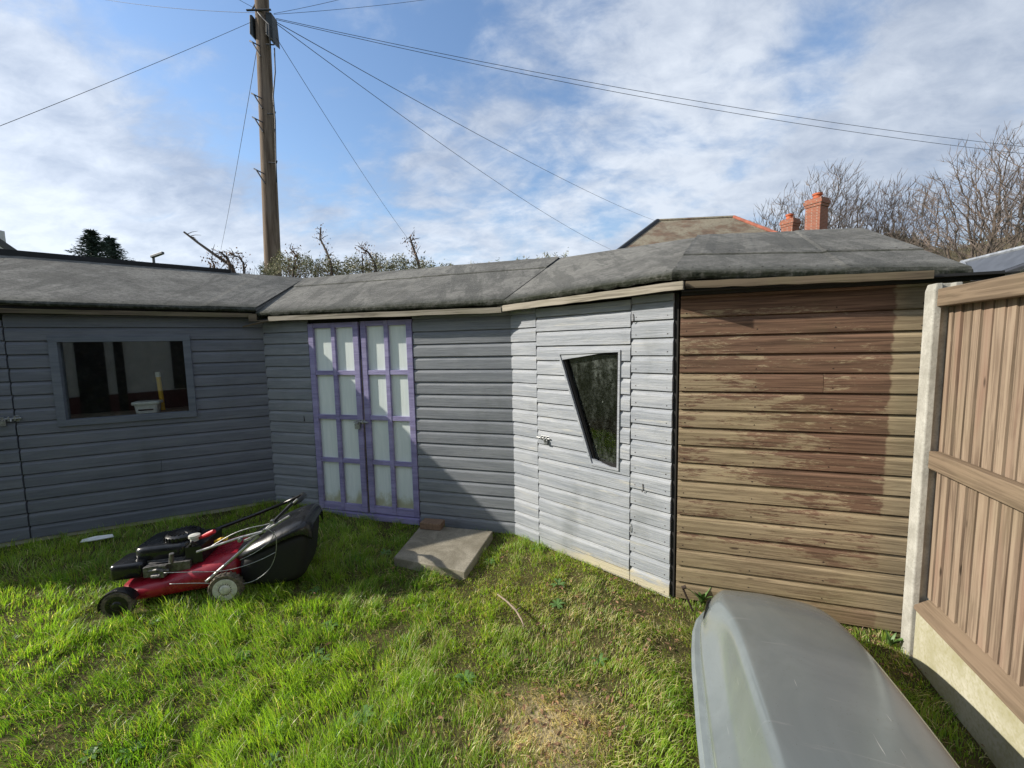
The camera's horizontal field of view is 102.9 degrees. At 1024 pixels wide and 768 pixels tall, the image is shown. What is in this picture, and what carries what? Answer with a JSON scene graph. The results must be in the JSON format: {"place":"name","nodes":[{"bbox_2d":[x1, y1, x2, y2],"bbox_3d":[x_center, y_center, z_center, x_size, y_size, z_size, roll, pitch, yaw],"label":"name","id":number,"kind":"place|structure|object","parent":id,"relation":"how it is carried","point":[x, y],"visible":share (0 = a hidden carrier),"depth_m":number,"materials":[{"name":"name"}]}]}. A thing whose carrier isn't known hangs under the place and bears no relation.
{"place":"outdoors","nodes":[
{"label":"outdoors","id":0,"kind":"place"},
{"bbox_2d":[0,230,15,249],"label":"house","id":1,"kind":"structure","parent":0,"point":[4,244],"depth_m":23.34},
{"bbox_2d":[0,498,998,767],"bbox_3d":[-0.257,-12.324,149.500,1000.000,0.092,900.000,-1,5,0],"label":"ground","id":2,"kind":"structure","parent":0,"point":[612,688],"depth_m":1.98,"materials":[{"name":"green plant"}]},
{"bbox_2d":[65,228,125,258],"bbox_3d":[-33.859,-6.736,33.552,5.767,11.645,5.809,-1,5,0],"label":"conifer","id":3,"kind":"object","parent":2,"relation":"on","point":[90,243],"visible":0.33,"depth_m":32.77,"materials":[{"name":"green plant"}]},
{"bbox_2d":[80,534,113,542],"bbox_3d":[-3.181,1.183,3.133,0.195,0.024,0.040,-3,6,-21],"label":"plastic offcut","id":4,"kind":"object","parent":2,"relation":"on","point":[100,537],"visible":1,"depth_m":3.13,"materials":[{"name":"white plastic"}]},
{"bbox_2d":[100,234,133,260],"bbox_3d":[-34.375,-6.932,35.450,5.238,11.707,5.418,-1,5,0],"label":"conifer","id":5,"kind":"object","parent":2,"relation":"on","point":[119,253],"visible":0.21,"depth_m":35.00,"materials":[{"name":"green plant"}]},
{"bbox_2d":[150,251,163,262],"bbox_3d":[-21.680,-4.230,25.399,1.441,7.649,0.244,1,6,25],"label":"street lamp","id":6,"kind":"object","parent":2,"relation":"on","point":[153,256],"visible":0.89,"depth_m":25.04,"materials":[{"name":"grey metal"}]},
{"bbox_2d":[0,249,333,547],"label":"garden shed","id":7,"kind":"structure","parent":2,"relation":"on","point":[90,347],"depth_m":3.50,"materials":[{"name":"wood"}]},
{"bbox_2d":[0,320,31,542],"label":"door","id":8,"kind":"structure","parent":7,"relation":"in","point":[14,515],"depth_m":3.10,"materials":[{"name":"wood"}]},
{"bbox_2d":[46,335,196,426],"bbox_3d":[-3.178,-0.044,3.382,0.882,0.706,0.075,-4,6,-26],"label":"window","id":9,"kind":"structure","parent":7,"relation":"in","point":[55,350],"depth_m":3.28,"materials":[{"name":"grey wood"}]},
{"bbox_2d":[131,400,162,413],"bbox_3d":[-3.170,0.198,3.554,0.188,0.100,0.148,-4,6,-26],"label":"storage tub","id":10,"kind":"object","parent":7,"relation":"on","point":[148,406],"visible":1,"depth_m":3.51,"materials":[{"name":"white plastic"}]},
{"bbox_2d":[155,372,165,409],"bbox_3d":[-3.163,0.064,3.669,0.048,0.346,0.036,-4,6,-26],"label":"yellow tube","id":11,"kind":"object","parent":7,"relation":"on","point":[159,385],"visible":0.99,"depth_m":3.66,"materials":[{"name":"plastic"}]},
{"bbox_2d":[97,492,322,618],"bbox_3d":[-1.842,1.004,2.641,1.106,0.575,0.566,-2,5,-12],"label":"lawn mower","id":12,"kind":"object","parent":2,"relation":"on","point":[280,547],"visible":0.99,"depth_m":2.48,"materials":[{"name":"red paint"}]},
{"bbox_2d":[246,0,281,275],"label":"telegraph pole","id":13,"kind":"object","parent":2,"relation":"on","point":[263,28],"visible":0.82,"depth_m":6.92,"materials":[{"name":"wood"}]},
{"bbox_2d":[0,23,248,125],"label":"overhead wire","id":14,"kind":"object","parent":13,"relation":"attached to","point":[120,77],"visible":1,"depth_m":5.66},
{"bbox_2d":[109,0,251,12],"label":"overhead wire","id":15,"kind":"object","parent":13,"relation":"attached to","point":[188,9],"visible":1,"depth_m":7.39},
{"bbox_2d":[221,51,256,246],"bbox_3d":[-7.686,-5.355,11.191,0.008,1.120,11.083,-5,7,-38],"label":"overhead wire","id":16,"kind":"object","parent":13,"relation":"attached to","point":[241,138],"visible":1,"depth_m":8.79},
{"bbox_2d":[274,0,336,13],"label":"overhead wire","id":17,"kind":"object","parent":13,"relation":"attached to","point":[305,7],"visible":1,"depth_m":7.01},
{"bbox_2d":[277,39,408,239],"bbox_3d":[-3.865,-5.548,11.180,0.008,1.228,8.702,-1,5,1],"label":"overhead wire","id":18,"kind":"object","parent":13,"relation":"attached to","point":[335,131],"visible":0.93,"depth_m":8.79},
{"bbox_2d":[274,0,420,14],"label":"overhead wire","id":19,"kind":"object","parent":13,"relation":"attached to","point":[346,8],"visible":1,"depth_m":7.26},
{"bbox_2d":[277,24,606,247],"bbox_3d":[0.657,-6.463,14.116,0.010,0.580,17.311,2,6,32],"label":"overhead wire","id":20,"kind":"object","parent":13,"relation":"attached to","point":[414,124],"visible":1,"depth_m":9.13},
{"bbox_2d":[277,22,649,218],"bbox_3d":[2.546,-8.015,15.985,0.011,2.063,22.763,2,6,35],"label":"overhead wire","id":21,"kind":"object","parent":13,"relation":"attached to","point":[425,105],"visible":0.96,"depth_m":9.18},
{"bbox_2d":[276,19,1023,153],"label":"overhead wire","id":22,"kind":"object","parent":13,"relation":"attached to","point":[634,95],"visible":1,"depth_m":7.54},
{"bbox_2d":[276,18,1023,146],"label":"overhead wire","id":23,"kind":"object","parent":13,"relation":"attached to","point":[634,90],"visible":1,"depth_m":7.53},
{"bbox_2d":[76,544,608,767],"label":"lawn weeds","id":24,"kind":"object","parent":2,"relation":"on","point":[466,673],"visible":0.69,"depth_m":1.85,"materials":[{"name":"green plant"}]},
{"bbox_2d":[218,249,568,277],"bbox_3d":[-1.554,-0.494,6.066,5.344,2.936,1.185,-1,5,0],"label":"hedge","id":25,"kind":"object","parent":2,"relation":"on","point":[315,269],"visible":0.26,"depth_m":5.68,"materials":[{"name":"green plant"}]},
{"bbox_2d":[183,231,237,272],"bbox_3d":[-4.188,-1.707,5.728,0.811,0.890,0.136,-2,5,-3],"label":"cut branch","id":26,"kind":"object","parent":25,"relation":"attached to","point":[203,246],"visible":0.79,"depth_m":5.73,"materials":[{"name":"brown plant"}]},
{"bbox_2d":[200,251,226,267],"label":"cut branch","id":27,"kind":"object","parent":25,"relation":"attached to","point":[212,261],"visible":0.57,"depth_m":5.74,"materials":[{"name":"brown plant"}]},
{"bbox_2d":[208,248,238,271],"bbox_3d":[-4.003,-1.560,5.714,0.357,0.753,0.238,-3,6,-22],"label":"cut branch","id":28,"kind":"object","parent":25,"relation":"attached to","point":[228,261],"visible":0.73,"depth_m":5.69,"materials":[{"name":"brown plant"}]},
{"bbox_2d":[225,247,252,273],"bbox_3d":[-3.818,-1.568,5.732,0.413,0.683,0.283,-1,5,0],"label":"cut branch","id":29,"kind":"object","parent":25,"relation":"attached to","point":[232,253],"visible":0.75,"depth_m":5.71,"materials":[{"name":"brown plant"}]},
{"bbox_2d":[282,243,301,277],"bbox_3d":[-3.050,-1.562,5.672,0.355,0.772,0.258,-1,5,0],"label":"cut branch","id":30,"kind":"object","parent":25,"relation":"attached to","point":[294,254],"visible":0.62,"depth_m":5.65,"materials":[{"name":"plant"}]},
{"bbox_2d":[313,224,336,275],"bbox_3d":[-2.588,-1.692,5.654,0.293,1.051,0.256,3,7,37],"label":"cut branch","id":31,"kind":"object","parent":25,"relation":"attached to","point":[326,251],"visible":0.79,"depth_m":5.64,"materials":[{"name":"brown plant"}]},
{"bbox_2d":[355,241,380,272],"bbox_3d":[-1.965,-1.643,5.684,0.404,0.721,0.273,-1,5,0],"label":"cut branch","id":32,"kind":"object","parent":25,"relation":"attached to","point":[365,253],"visible":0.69,"depth_m":5.65,"materials":[{"name":"brown plant"}]},
{"bbox_2d":[402,231,421,268],"bbox_3d":[-1.341,-1.704,5.658,0.340,0.910,0.255,0,5,14],"label":"cut branch","id":33,"kind":"object","parent":25,"relation":"attached to","point":[413,248],"visible":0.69,"depth_m":5.64,"materials":[{"name":"grey plant"}]},
{"bbox_2d":[394,527,492,579],"bbox_3d":[-0.523,1.228,3.015,0.610,0.082,0.599,0,5,15],"label":"paving slab","id":34,"kind":"object","parent":2,"relation":"on","point":[456,553],"depth_m":2.92,"materials":[{"name":"concrete"}]},
{"bbox_2d":[420,518,444,530],"bbox_3d":[-0.644,1.135,3.303,0.176,0.052,0.100,0,5,13],"label":"brick","id":35,"kind":"object","parent":34,"relation":"on","point":[432,524],"visible":1,"depth_m":3.27,"materials":[{"name":"brown brick"}]},
{"bbox_2d":[242,237,703,597],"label":"summer house","id":36,"kind":"structure","parent":2,"relation":"on","point":[536,400],"depth_m":3.23,"materials":[{"name":"wood"}]},
{"bbox_2d":[307,322,369,512],"bbox_3d":[-1.514,0.305,3.598,0.577,1.677,0.073,0,5,16],"label":"door","id":37,"kind":"structure","parent":36,"relation":"in","point":[334,348],"depth_m":3.62,"materials":[{"name":"wood"}]},
{"bbox_2d":[360,319,420,517],"bbox_3d":[-1.040,0.305,3.490,0.488,1.682,0.029,0,5,16],"label":"door","id":38,"kind":"structure","parent":36,"relation":"in","point":[386,345],"depth_m":3.49,"materials":[{"name":"glass"}]},
{"bbox_2d":[536,300,633,578],"bbox_3d":[0.473,0.353,2.764,0.757,1.757,0.090,4,7,43],"label":"door","id":39,"kind":"structure","parent":36,"relation":"in","point":[584,407],"depth_m":2.74,"materials":[{"name":"grey wood"}]},
{"bbox_2d":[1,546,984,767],"bbox_3d":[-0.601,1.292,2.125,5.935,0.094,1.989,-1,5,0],"label":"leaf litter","id":40,"kind":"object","parent":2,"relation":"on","point":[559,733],"visible":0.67,"depth_m":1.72,"materials":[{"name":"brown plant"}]},
{"bbox_2d":[497,594,523,626],"bbox_3d":[0.012,1.243,2.274,0.059,0.021,0.311,-4,6,-28],"label":"stick","id":41,"kind":"object","parent":2,"relation":"on","point":[512,606],"visible":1,"depth_m":2.26,"materials":[{"name":"beige wood"}]},
{"bbox_2d":[681,585,693,611],"bbox_3d":[0.989,1.205,2.300,0.069,0.142,0.024,1,6,26],"label":"ground stake","id":42,"kind":"object","parent":2,"relation":"on","point":[683,587],"visible":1,"depth_m":2.29,"materials":[{"name":"metal"}]},
{"bbox_2d":[687,587,711,603],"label":"weed","id":43,"kind":"object","parent":2,"relation":"on","point":[701,598],"visible":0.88,"depth_m":2.34,"materials":[{"name":"green plant"}]},
{"bbox_2d":[753,180,832,231],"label":"bare tree","id":44,"kind":"object","parent":2,"relation":"on","point":[782,213],"visible":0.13,"depth_m":43.96,"materials":[{"name":"brown plant"}]},
{"bbox_2d":[691,590,959,767],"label":"roof box","id":45,"kind":"object","parent":2,"relation":"on","point":[779,682],"visible":1,"depth_m":1.34,"materials":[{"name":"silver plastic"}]},
{"bbox_2d":[787,158,873,229],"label":"bare tree","id":46,"kind":"object","parent":2,"relation":"on","point":[840,206],"visible":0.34,"depth_m":44.40,"materials":[{"name":"brown plant"}]},
{"bbox_2d":[671,228,1019,632],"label":"timber shed","id":47,"kind":"structure","parent":2,"relation":"on","point":[800,356],"depth_m":2.14,"materials":[{"name":"wood"}]},
{"bbox_2d":[827,176,917,240],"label":"bare tree","id":48,"kind":"object","parent":2,"relation":"on","point":[869,213],"visible":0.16,"depth_m":44.92,"materials":[{"name":"brown plant"}]},
{"bbox_2d":[883,629,902,646],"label":"weed","id":49,"kind":"object","parent":2,"relation":"on","point":[890,640],"visible":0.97,"depth_m":1.99,"materials":[{"name":"green plant"}]},
{"bbox_2d":[850,168,970,253],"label":"bare tree","id":50,"kind":"object","parent":2,"relation":"on","point":[887,226],"visible":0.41,"depth_m":43.64,"materials":[{"name":"brown plant"}]},
{"bbox_2d":[891,121,1023,260],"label":"bare tree","id":51,"kind":"object","parent":2,"relation":"on","point":[990,247],"visible":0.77,"depth_m":34.82,"materials":[{"name":"brown plant"}]},
{"bbox_2d":[900,272,1023,767],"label":"fence","id":52,"kind":"object","parent":2,"relation":"on","point":[962,631],"visible":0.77,"depth_m":1.61,"materials":[{"name":"wood"}]},
{"bbox_2d":[951,122,1023,260],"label":"bare tree","id":53,"kind":"object","parent":2,"relation":"on","point":[1014,190],"visible":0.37,"depth_m":39.34,"materials":[{"name":"brown plant"}]},
{"bbox_2d":[960,245,1023,280],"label":"outbuilding","id":54,"kind":"structure","parent":2,"relation":"on","point":[1009,260],"depth_m":5.73,"materials":[{"name":"grey stone"}]},
{"bbox_2d":[0,0,1023,277],"label":"sky","id":55,"kind":"structure","parent":0,"point":[146,157],"materials":[{"name":"blue"}]},
{"bbox_2d":[617,192,830,248],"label":"house","id":56,"kind":"structure","parent":0,"point":[674,229],"depth_m":22.97,"materials":[{"name":"ceramic"}]},
{"bbox_2d":[888,235,1022,261],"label":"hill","id":57,"kind":"structure","parent":0,"point":[968,253],"depth_m":143.38,"materials":[{"name":"plant"}]},
{"bbox_2d":[871,227,1023,260],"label":"woodland","id":58,"kind":"object","parent":57,"relation":"on","point":[950,253],"visible":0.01,"depth_m":143.80,"materials":[{"name":"brown plant"}]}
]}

